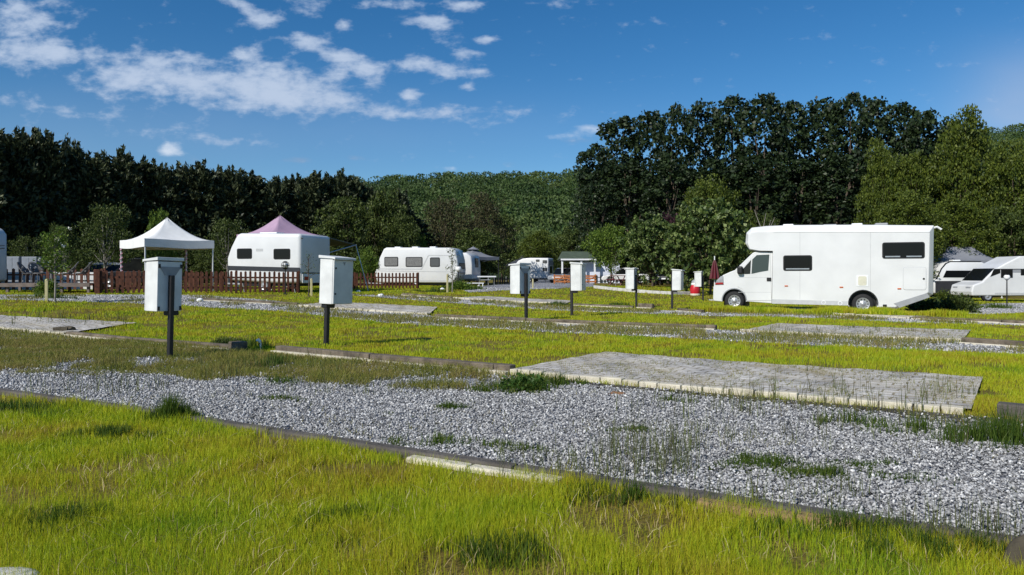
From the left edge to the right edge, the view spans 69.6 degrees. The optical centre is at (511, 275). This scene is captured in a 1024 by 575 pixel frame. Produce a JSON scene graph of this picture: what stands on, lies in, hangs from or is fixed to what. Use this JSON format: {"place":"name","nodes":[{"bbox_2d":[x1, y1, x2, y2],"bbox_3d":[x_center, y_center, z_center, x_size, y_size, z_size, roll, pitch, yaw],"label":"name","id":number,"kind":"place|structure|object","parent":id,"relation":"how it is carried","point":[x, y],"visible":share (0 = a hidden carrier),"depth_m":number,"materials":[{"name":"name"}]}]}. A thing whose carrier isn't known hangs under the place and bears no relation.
{"place":"outdoors","nodes":[
{"label":"outdoors","id":0,"kind":"place"},
{"bbox_2d":[0,315,135,332],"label":"pavement","id":1,"kind":"structure","parent":0,"point":[30,323],"depth_m":16.80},
{"bbox_2d":[306,303,436,313],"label":"pavement","id":2,"kind":"structure","parent":0,"point":[404,308],"depth_m":24.63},
{"bbox_2d":[0,397,1011,574],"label":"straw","id":3,"kind":"object","parent":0,"point":[309,505],"visible":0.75,"depth_m":3.69,"materials":[{"name":"green plant"}]},
{"bbox_2d":[0,280,1023,574],"bbox_3d":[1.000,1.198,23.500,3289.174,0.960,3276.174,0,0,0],"label":"ground","id":4,"kind":"structure","parent":0,"point":[644,520],"depth_m":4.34,"materials":[{"name":"green plant"}]},
{"bbox_2d":[0,128,23,255],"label":"conifer","id":5,"kind":"object","parent":4,"relation":"on","point":[6,226],"visible":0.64,"depth_m":43.53,"materials":[{"name":"green plant"}]},
{"bbox_2d":[0,126,50,281],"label":"conifer","id":6,"kind":"object","parent":4,"relation":"on","point":[24,167],"visible":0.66,"depth_m":44.51,"materials":[{"name":"green plant"}]},
{"bbox_2d":[7,234,50,256],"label":"tree","id":7,"kind":"object","parent":4,"relation":"on","point":[35,249],"visible":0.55,"depth_m":40.72,"materials":[{"name":"green plant"}]},
{"bbox_2d":[7,126,72,253],"bbox_3d":[-30.507,-4.214,46.620,4.959,10.556,5.127,0,0,-12],"label":"conifer","id":8,"kind":"object","parent":4,"relation":"on","point":[33,141],"visible":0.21,"depth_m":45.95,"materials":[{"name":"green plant"}]},
{"bbox_2d":[15,127,82,281],"bbox_3d":[-29.430,-4.197,46.678,4.011,10.493,4.318,0,0,-26],"label":"conifer","id":9,"kind":"object","parent":4,"relation":"on","point":[53,159],"visible":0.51,"depth_m":46.16,"materials":[{"name":"green plant"}]},
{"bbox_2d":[0,268,105,288],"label":"picket fence","id":10,"kind":"object","parent":4,"relation":"on","point":[13,274],"visible":0.45,"depth_m":35.55,"materials":[{"name":"brown wood"}]},
{"bbox_2d":[33,226,74,302],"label":"sapling","id":11,"kind":"object","parent":4,"relation":"on","point":[55,255],"visible":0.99,"depth_m":22.45,"materials":[{"name":"green plant"}]},
{"bbox_2d":[41,221,86,281],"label":"tree","id":12,"kind":"object","parent":4,"relation":"on","point":[75,242],"visible":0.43,"depth_m":39.91,"materials":[{"name":"green plant"}]},
{"bbox_2d":[47,140,98,281],"bbox_3d":[-29.133,-4.047,48.745,4.071,10.164,4.149,0,0,21],"label":"conifer","id":13,"kind":"object","parent":4,"relation":"on","point":[76,149],"visible":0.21,"depth_m":48.21,"materials":[{"name":"green plant"}]},
{"bbox_2d":[62,152,129,281],"bbox_3d":[-27.927,-3.663,48.945,5.081,9.367,4.705,0,0,-24],"label":"conifer","id":14,"kind":"object","parent":4,"relation":"on","point":[95,168],"visible":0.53,"depth_m":48.06,"materials":[{"name":"green plant"}]},
{"bbox_2d":[73,201,133,269],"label":"tree","id":15,"kind":"object","parent":4,"relation":"on","point":[105,233],"visible":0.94,"depth_m":36.80,"materials":[{"name":"green plant"}]},
{"bbox_2d":[97,144,150,262],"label":"conifer","id":16,"kind":"object","parent":4,"relation":"on","point":[124,169],"visible":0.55,"depth_m":50.06,"materials":[{"name":"green plant"}]},
{"bbox_2d":[129,154,169,285],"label":"conifer","id":17,"kind":"object","parent":4,"relation":"on","point":[148,169],"visible":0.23,"depth_m":51.63,"materials":[{"name":"green plant"}]},
{"bbox_2d":[141,206,178,270],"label":"tree","id":18,"kind":"object","parent":4,"relation":"on","point":[154,222],"visible":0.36,"depth_m":39.30,"materials":[{"name":"green plant"}]},
{"bbox_2d":[138,162,186,269],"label":"conifer","id":19,"kind":"object","parent":4,"relation":"on","point":[169,192],"visible":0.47,"depth_m":51.92,"materials":[{"name":"green plant"}]},
{"bbox_2d":[143,257,183,356],"bbox_3d":[-5.226,0.633,11.035,0.398,1.809,0.454,1,-1,28],"label":"service box","id":20,"kind":"object","parent":4,"relation":"on","point":[163,283],"visible":0.95,"depth_m":10.92,"materials":[{"name":"white metal"}]},
{"bbox_2d":[120,218,213,271],"bbox_3d":[-15.939,-0.960,34.006,3.102,3.469,3.124,0,0,44],"label":"gazebo","id":21,"kind":"object","parent":4,"relation":"on","point":[166,234],"visible":0.94,"depth_m":33.45,"materials":[{"name":"white fabric"}]},
{"bbox_2d":[95,269,299,293],"bbox_3d":[-12.386,0.363,29.513,7.543,1.195,0.217,0,0,-25],"label":"picket fence","id":22,"kind":"object","parent":4,"relation":"on","point":[98,281],"visible":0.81,"depth_m":29.60,"materials":[{"name":"brown wood"}]},
{"bbox_2d":[173,158,231,284],"bbox_3d":[-23.142,-3.839,54.395,5.296,9.735,4.919,0,0,28],"label":"conifer","id":23,"kind":"object","parent":4,"relation":"on","point":[202,179],"visible":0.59,"depth_m":53.65,"materials":[{"name":"green plant"}]},
{"bbox_2d":[182,243,228,282],"bbox_3d":[-18.340,-0.656,44.989,2.692,2.965,3.002,0,0,10],"label":"bush","id":24,"kind":"object","parent":4,"relation":"on","point":[208,268],"visible":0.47,"depth_m":44.34,"materials":[{"name":"green plant"}]},
{"bbox_2d":[197,216,250,282],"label":"tree","id":25,"kind":"object","parent":4,"relation":"on","point":[223,257],"visible":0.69,"depth_m":39.83,"materials":[{"name":"green plant"}]},
{"bbox_2d":[206,164,256,283],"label":"conifer","id":26,"kind":"object","parent":4,"relation":"on","point":[235,185],"visible":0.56,"depth_m":55.45,"materials":[{"name":"green plant"}]},
{"bbox_2d":[238,169,275,232],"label":"conifer","id":27,"kind":"object","parent":4,"relation":"on","point":[254,185],"visible":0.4,"depth_m":56.99,"materials":[{"name":"green plant"}]},
{"bbox_2d":[248,175,294,229],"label":"conifer","id":28,"kind":"object","parent":4,"relation":"on","point":[276,189],"visible":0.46,"depth_m":57.56,"materials":[{"name":"green plant"}]},
{"bbox_2d":[237,215,322,289],"bbox_3d":[-11.823,-1.151,37.500,3.040,3.864,3.040,0,0,38],"label":"gazebo","id":29,"kind":"object","parent":4,"relation":"on","point":[279,223],"visible":0.49,"depth_m":37.12,"materials":[{"name":"fabric"}]},
{"bbox_2d":[224,232,368,291],"bbox_3d":[-10.300,-0.581,34.234,5.427,2.680,4.943,0,0,18],"label":"caravan","id":30,"kind":"object","parent":4,"relation":"on","point":[266,252],"visible":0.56,"depth_m":31.88,"materials":[{"name":"metal"}]},
{"bbox_2d":[288,170,334,234],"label":"conifer","id":31,"kind":"object","parent":4,"relation":"on","point":[312,187],"visible":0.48,"depth_m":59.23,"materials":[{"name":"green plant"}]},
{"bbox_2d":[319,255,355,345],"bbox_3d":[-3.114,0.607,12.940,0.454,1.917,0.518,1,-1,31],"label":"service box","id":32,"kind":"object","parent":4,"relation":"on","point":[336,279],"visible":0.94,"depth_m":12.79,"materials":[{"name":"paint"}]},
{"bbox_2d":[332,260,352,303],"bbox_3d":[-2.950,0.116,12.850,0.035,0.754,0.465,1,-1,31],"label":"door","id":33,"kind":"structure","parent":32,"relation":"in","point":[342,270],"depth_m":12.83,"materials":[{"name":"paint"}]},
{"bbox_2d":[309,195,374,268],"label":"leafy tree","id":34,"kind":"object","parent":4,"relation":"on","point":[334,227],"visible":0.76,"depth_m":55.21,"materials":[{"name":"green plant"}]},
{"bbox_2d":[326,167,361,248],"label":"conifer","id":35,"kind":"object","parent":4,"relation":"on","point":[341,186],"visible":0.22,"depth_m":61.21,"materials":[{"name":"green plant"}]},
{"bbox_2d":[353,245,379,281],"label":"tree","id":36,"kind":"object","parent":4,"relation":"on","point":[368,267],"visible":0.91,"depth_m":46.80,"materials":[{"name":"green plant"}]},
{"bbox_2d":[354,272,418,288],"bbox_3d":[-6.645,0.377,39.136,3.432,1.105,0.148,0,0,-17],"label":"picket fence","id":37,"kind":"object","parent":4,"relation":"on","point":[356,284],"visible":0.85,"depth_m":39.09,"materials":[{"name":"brown wood"}]},
{"bbox_2d":[359,188,419,275],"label":"leafy tree","id":38,"kind":"object","parent":4,"relation":"on","point":[386,209],"visible":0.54,"depth_m":61.32,"materials":[{"name":"green plant"}]},
{"bbox_2d":[275,345,515,372],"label":"kerb","id":39,"kind":"structure","parent":4,"relation":"on","point":[493,366],"depth_m":10.39,"materials":[{"name":"concrete"}]},
{"bbox_2d":[377,212,422,254],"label":"leafy tree","id":40,"kind":"object","parent":4,"relation":"on","point":[404,235],"visible":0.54,"depth_m":59.48,"materials":[{"name":"green plant"}]},
{"bbox_2d":[365,247,465,284],"bbox_3d":[-7.057,-0.654,52.689,7.238,2.802,2.323,0,0,10],"label":"caravan","id":41,"kind":"object","parent":4,"relation":"on","point":[430,264],"visible":0.8,"depth_m":51.47,"materials":[{"name":"metal"}]},
{"bbox_2d":[419,196,477,247],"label":"leafy tree","id":42,"kind":"object","parent":4,"relation":"on","point":[440,216],"visible":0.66,"depth_m":67.31,"materials":[{"name":"green plant"}]},
{"bbox_2d":[449,227,508,282],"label":"leafy tree","id":43,"kind":"object","parent":4,"relation":"on","point":[475,240],"visible":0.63,"depth_m":62.37,"materials":[{"name":"green plant"}]},
{"bbox_2d":[406,455,563,485],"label":"kerb","id":44,"kind":"structure","parent":4,"relation":"on","point":[485,469],"depth_m":4.67,"materials":[{"name":"grey concrete"}]},
{"bbox_2d":[456,190,518,282],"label":"leafy tree","id":45,"kind":"object","parent":4,"relation":"on","point":[488,210],"visible":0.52,"depth_m":71.34,"materials":[{"name":"green plant"}]},
{"bbox_2d":[485,213,520,280],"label":"leafy tree","id":46,"kind":"object","parent":4,"relation":"on","point":[507,254],"visible":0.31,"depth_m":91.42,"materials":[{"name":"green plant"}]},
{"bbox_2d":[0,388,1017,550],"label":"kerb","id":47,"kind":"structure","parent":4,"relation":"on","point":[413,451],"depth_m":4.74,"materials":[{"name":"grey concrete"}]},
{"bbox_2d":[0,292,1023,546],"bbox_3d":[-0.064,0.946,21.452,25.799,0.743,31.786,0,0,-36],"label":"weeds","id":48,"kind":"object","parent":4,"relation":"on","point":[16,344],"visible":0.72,"depth_m":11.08,"materials":[{"name":"green plant"}]},
{"bbox_2d":[508,263,530,317],"bbox_3d":[0.234,0.601,19.882,0.446,1.882,0.509,0,-1,38],"label":"service box","id":49,"kind":"object","parent":4,"relation":"on","point":[519,278],"visible":0.96,"depth_m":19.73,"materials":[{"name":"paint"}]},
{"bbox_2d":[494,371,548,392],"bbox_3d":[0.126,1.159,7.981,0.646,0.322,0.590,0,0,0],"label":"weed plant","id":50,"kind":"object","parent":4,"relation":"on","point":[533,380],"visible":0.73,"depth_m":7.93,"materials":[{"name":"green plant"}]},
{"bbox_2d":[514,229,560,280],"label":"leafy tree","id":51,"kind":"object","parent":4,"relation":"on","point":[540,247],"visible":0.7,"depth_m":89.32,"materials":[{"name":"green plant"}]},
{"bbox_2d":[550,225,591,268],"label":"leafy tree","id":52,"kind":"object","parent":4,"relation":"on","point":[565,244],"visible":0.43,"depth_m":103.26,"materials":[{"name":"green plant"}]},
{"bbox_2d":[435,314,716,329],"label":"kerb","id":53,"kind":"structure","parent":4,"relation":"on","point":[576,321],"depth_m":18.67,"materials":[{"name":"concrete"}]},
{"bbox_2d":[570,262,586,315],"bbox_3d":[2.023,0.576,22.620,0.470,1.984,0.536,-1,0,21],"label":"service box","id":54,"kind":"object","parent":4,"relation":"on","point":[578,277],"visible":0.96,"depth_m":22.41,"materials":[{"name":"paint"}]},
{"bbox_2d":[558,251,619,282],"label":"building","id":55,"kind":"structure","parent":4,"relation":"on","point":[581,256],"depth_m":72.00,"materials":[{"name":"white paint"}]},
{"bbox_2d":[567,142,623,261],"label":"poplar","id":56,"kind":"object","parent":4,"relation":"on","point":[590,156],"visible":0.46,"depth_m":83.11,"materials":[{"name":"green plant"}]},
{"bbox_2d":[573,179,620,261],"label":"poplar","id":57,"kind":"object","parent":4,"relation":"on","point":[584,195],"visible":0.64,"depth_m":79.23,"materials":[{"name":"green plant"}]},
{"bbox_2d":[579,223,629,284],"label":"leafy tree","id":58,"kind":"object","parent":4,"relation":"on","point":[606,237],"visible":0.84,"depth_m":59.41,"materials":[{"name":"green plant"}]},
{"bbox_2d":[586,115,653,263],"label":"poplar","id":59,"kind":"object","parent":4,"relation":"on","point":[611,128],"visible":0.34,"depth_m":85.69,"materials":[{"name":"green plant"}]},
{"bbox_2d":[595,159,659,262],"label":"poplar","id":60,"kind":"object","parent":4,"relation":"on","point":[616,171],"visible":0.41,"depth_m":80.76,"materials":[{"name":"green plant"}]},
{"bbox_2d":[616,211,687,285],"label":"leafy tree","id":61,"kind":"object","parent":4,"relation":"on","point":[645,240],"visible":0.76,"depth_m":50.11,"materials":[{"name":"green plant"}]},
{"bbox_2d":[619,109,685,282],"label":"poplar","id":62,"kind":"object","parent":4,"relation":"on","point":[649,126],"visible":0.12,"depth_m":89.22,"materials":[{"name":"green plant"}]},
{"bbox_2d":[632,156,697,282],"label":"poplar","id":63,"kind":"object","parent":4,"relation":"on","point":[661,167],"visible":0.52,"depth_m":78.99,"materials":[{"name":"green plant"}]},
{"bbox_2d":[646,101,699,265],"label":"poplar","id":64,"kind":"object","parent":4,"relation":"on","point":[666,150],"visible":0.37,"depth_m":83.46,"materials":[{"name":"green plant"}]},
{"bbox_2d":[672,98,733,281],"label":"poplar","id":65,"kind":"object","parent":4,"relation":"on","point":[700,114],"visible":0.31,"depth_m":86.08,"materials":[{"name":"green plant"}]},
{"bbox_2d":[660,196,752,293],"bbox_3d":[11.521,-1.605,42.982,5.692,6.098,5.095,0,0,27],"label":"leafy tree","id":66,"kind":"object","parent":4,"relation":"on","point":[716,226],"visible":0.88,"depth_m":42.09,"materials":[{"name":"green plant"}]},
{"bbox_2d":[674,158,748,283],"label":"poplar","id":67,"kind":"object","parent":4,"relation":"on","point":[714,166],"visible":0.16,"depth_m":80.69,"materials":[{"name":"green plant"}]},
{"bbox_2d":[676,173,756,285],"bbox_3d":[16.805,-3.711,61.765,6.622,9.771,6.168,0,0,-9],"label":"leafy tree","id":68,"kind":"object","parent":4,"relation":"on","point":[709,190],"visible":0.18,"depth_m":60.90,"materials":[{"name":"green plant"}]},
{"bbox_2d":[701,94,766,269],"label":"poplar","id":69,"kind":"object","parent":4,"relation":"on","point":[733,101],"visible":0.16,"depth_m":89.16,"materials":[{"name":"green plant"}]},
{"bbox_2d":[510,368,963,414],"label":"kerb","id":70,"kind":"structure","parent":4,"relation":"on","point":[890,403],"depth_m":7.58,"materials":[{"name":"grey concrete"}]},
{"bbox_2d":[722,152,796,268],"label":"poplar","id":71,"kind":"object","parent":4,"relation":"on","point":[747,182],"visible":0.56,"depth_m":78.56,"materials":[{"name":"green plant"}]},
{"bbox_2d":[730,92,803,246],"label":"poplar","id":72,"kind":"object","parent":4,"relation":"on","point":[769,109],"visible":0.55,"depth_m":83.11,"materials":[{"name":"green plant"}]},
{"bbox_2d":[696,498,854,529],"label":"kerb","id":73,"kind":"structure","parent":4,"relation":"on","point":[802,514],"depth_m":3.79,"materials":[{"name":"concrete"}]},
{"bbox_2d":[548,378,1022,427],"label":"curb","id":74,"kind":"structure","parent":4,"relation":"on","point":[827,405],"depth_m":6.93,"materials":[{"name":"grey concrete"}]},
{"bbox_2d":[757,100,834,224],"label":"poplar","id":75,"kind":"object","parent":4,"relation":"on","point":[795,106],"visible":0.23,"depth_m":85.34,"materials":[{"name":"green plant"}]},
{"bbox_2d":[760,158,838,225],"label":"poplar","id":76,"kind":"object","parent":4,"relation":"on","point":[808,168],"visible":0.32,"depth_m":80.16,"materials":[{"name":"green plant"}]},
{"bbox_2d":[789,96,853,222],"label":"poplar","id":77,"kind":"object","parent":4,"relation":"on","point":[812,108],"visible":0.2,"depth_m":89.25,"materials":[{"name":"green plant"}]},
{"bbox_2d":[713,223,941,308],"bbox_3d":[10.862,-0.261,25.828,7.142,3.074,2.380,0,0,22],"label":"motorhome","id":78,"kind":"object","parent":4,"relation":"on","point":[882,265],"visible":0.96,"depth_m":24.66,"materials":[{"name":"white plastic"}]},
{"bbox_2d":[737,254,770,300],"bbox_3d":[8.446,0.064,25.721,1.157,1.632,0.050,0,0,22],"label":"door","id":79,"kind":"structure","parent":78,"relation":"in","point":[755,280],"depth_m":25.67,"materials":[{"name":"white metal"}]},
{"bbox_2d":[783,255,811,270],"bbox_3d":[9.735,-0.428,25.094,0.921,0.528,0.057,0,0,22],"label":"window","id":80,"kind":"structure","parent":78,"relation":"in","point":[790,262],"depth_m":25.07,"materials":[{"name":"black glass"}]},
{"bbox_2d":[882,242,924,258],"bbox_3d":[12.691,-0.819,23.875,1.227,0.530,0.057,0,0,22],"label":"window","id":81,"kind":"structure","parent":78,"relation":"in","point":[890,250],"depth_m":23.86,"materials":[{"name":"black glass"}]},
{"bbox_2d":[802,152,878,224],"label":"poplar","id":82,"kind":"object","parent":4,"relation":"on","point":[834,162],"visible":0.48,"depth_m":78.98,"materials":[{"name":"green plant"}]},
{"bbox_2d":[814,91,883,224],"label":"poplar","id":83,"kind":"object","parent":4,"relation":"on","point":[834,112],"visible":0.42,"depth_m":83.11,"materials":[{"name":"green plant"}]},
{"bbox_2d":[840,95,911,200],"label":"poplar","id":84,"kind":"object","parent":4,"relation":"on","point":[875,111],"visible":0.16,"depth_m":85.84,"materials":[{"name":"green plant"}]},
{"bbox_2d":[851,137,904,224],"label":"leafy tree","id":85,"kind":"object","parent":4,"relation":"on","point":[873,179],"visible":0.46,"depth_m":67.57,"materials":[{"name":"green plant"}]},
{"bbox_2d":[874,101,931,160],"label":"poplar","id":86,"kind":"object","parent":4,"relation":"on","point":[905,109],"visible":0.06,"depth_m":89.05,"materials":[{"name":"green plant"}]},
{"bbox_2d":[869,188,950,277],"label":"leafy tree","id":87,"kind":"object","parent":4,"relation":"on","point":[900,214],"visible":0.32,"depth_m":53.05,"materials":[{"name":"green plant"}]},
{"bbox_2d":[881,149,940,225],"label":"leafy tree","id":88,"kind":"object","parent":4,"relation":"on","point":[914,175],"visible":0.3,"depth_m":65.58,"materials":[{"name":"green plant"}]},
{"bbox_2d":[899,107,958,219],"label":"poplar","id":89,"kind":"object","parent":4,"relation":"on","point":[928,121],"visible":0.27,"depth_m":83.04,"materials":[{"name":"green plant"}]},
{"bbox_2d":[931,260,983,296],"bbox_3d":[31.249,0.240,53.053,4.816,2.740,2.315,0,0,4],"label":"caravan","id":90,"kind":"object","parent":4,"relation":"on","point":[950,273],"visible":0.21,"depth_m":51.92,"materials":[{"name":"metal"}]},
{"bbox_2d":[937,291,981,312],"bbox_3d":[16.259,0.998,26.820,1.558,0.855,1.393,0,0,0],"label":"shrub","id":91,"kind":"object","parent":4,"relation":"on","point":[960,303],"visible":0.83,"depth_m":26.63,"materials":[{"name":"green plant"}]},
{"bbox_2d":[933,247,1001,297],"bbox_3d":[34.147,-0.248,56.000,4.440,3.886,3.040,0,0,4],"label":"gazebo","id":92,"kind":"object","parent":4,"relation":"on","point":[956,253],"visible":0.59,"depth_m":55.32,"materials":[{"name":"grey fabric"}]},
{"bbox_2d":[920,103,1016,247],"bbox_3d":[40.332,-6.529,65.793,7.650,17.242,8.590,0,0,-28],"label":"leafy tree","id":93,"kind":"object","parent":4,"relation":"on","point":[966,160],"visible":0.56,"depth_m":64.80,"materials":[{"name":"green plant"}]},
{"bbox_2d":[932,196,1006,257],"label":"leafy tree","id":94,"kind":"object","parent":4,"relation":"on","point":[959,228],"visible":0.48,"depth_m":56.86,"materials":[{"name":"green plant"}]},
{"bbox_2d":[950,256,1023,301],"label":"motorhome","id":95,"kind":"object","parent":4,"relation":"on","point":[986,281],"visible":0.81,"depth_m":44.00,"materials":[{"name":"white metal"}]},
{"bbox_2d":[970,204,1023,256],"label":"leafy tree","id":96,"kind":"object","parent":4,"relation":"on","point":[1010,225],"visible":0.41,"depth_m":59.26,"materials":[{"name":"green plant"}]},
{"bbox_2d":[976,135,1023,255],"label":"leafy tree","id":97,"kind":"object","parent":4,"relation":"on","point":[1005,160],"visible":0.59,"depth_m":61.57,"materials":[{"name":"green plant"}]},
{"bbox_2d":[0,330,1023,536],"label":"gravel road","id":98,"kind":"structure","parent":0,"point":[709,479],"depth_m":5.99,"materials":[{"name":"grey gravel"}]},
{"bbox_2d":[0,0,1023,185],"label":"sky","id":99,"kind":"structure","parent":0,"point":[367,88],"materials":[{"name":"blue"}]},
{"bbox_2d":[467,280,593,291],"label":"gravel road","id":100,"kind":"structure","parent":0,"point":[539,284],"depth_m":53.44,"materials":[{"name":"grey gravel"}]},
{"bbox_2d":[517,258,552,281],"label":"caravan","id":101,"kind":"object","parent":100,"relation":"on","point":[541,268],"visible":0.62,"depth_m":79.09,"materials":[{"name":"metal"}]},
{"bbox_2d":[376,144,1011,281],"bbox_3d":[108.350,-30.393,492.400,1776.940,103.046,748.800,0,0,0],"label":"hill","id":102,"kind":"structure","parent":0,"point":[496,275],"depth_m":142.56,"materials":[{"name":"green plant"}]},
{"bbox_2d":[265,123,1023,255],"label":"forest","id":103,"kind":"object","parent":102,"relation":"on","point":[530,198],"visible":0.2,"depth_m":298.14,"materials":[{"name":"green plant"}]},
{"bbox_2d":[517,352,982,408],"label":"pavement","id":104,"kind":"structure","parent":0,"point":[888,389],"depth_m":8.76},
{"bbox_2d":[750,323,969,337],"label":"pavement","id":105,"kind":"structure","parent":0,"point":[829,328],"depth_m":16.21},
{"bbox_2d":[978,303,1023,309],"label":"gravel road","id":106,"kind":"structure","parent":0,"point":[1006,309],"depth_m":33.83,"materials":[{"name":"grey gravel"}]},
{"bbox_2d":[0,287,1023,354],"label":"gravel","id":107,"kind":"structure","parent":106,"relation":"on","point":[111,298],"depth_m":22.77,"materials":[{"name":"grey gravel"}]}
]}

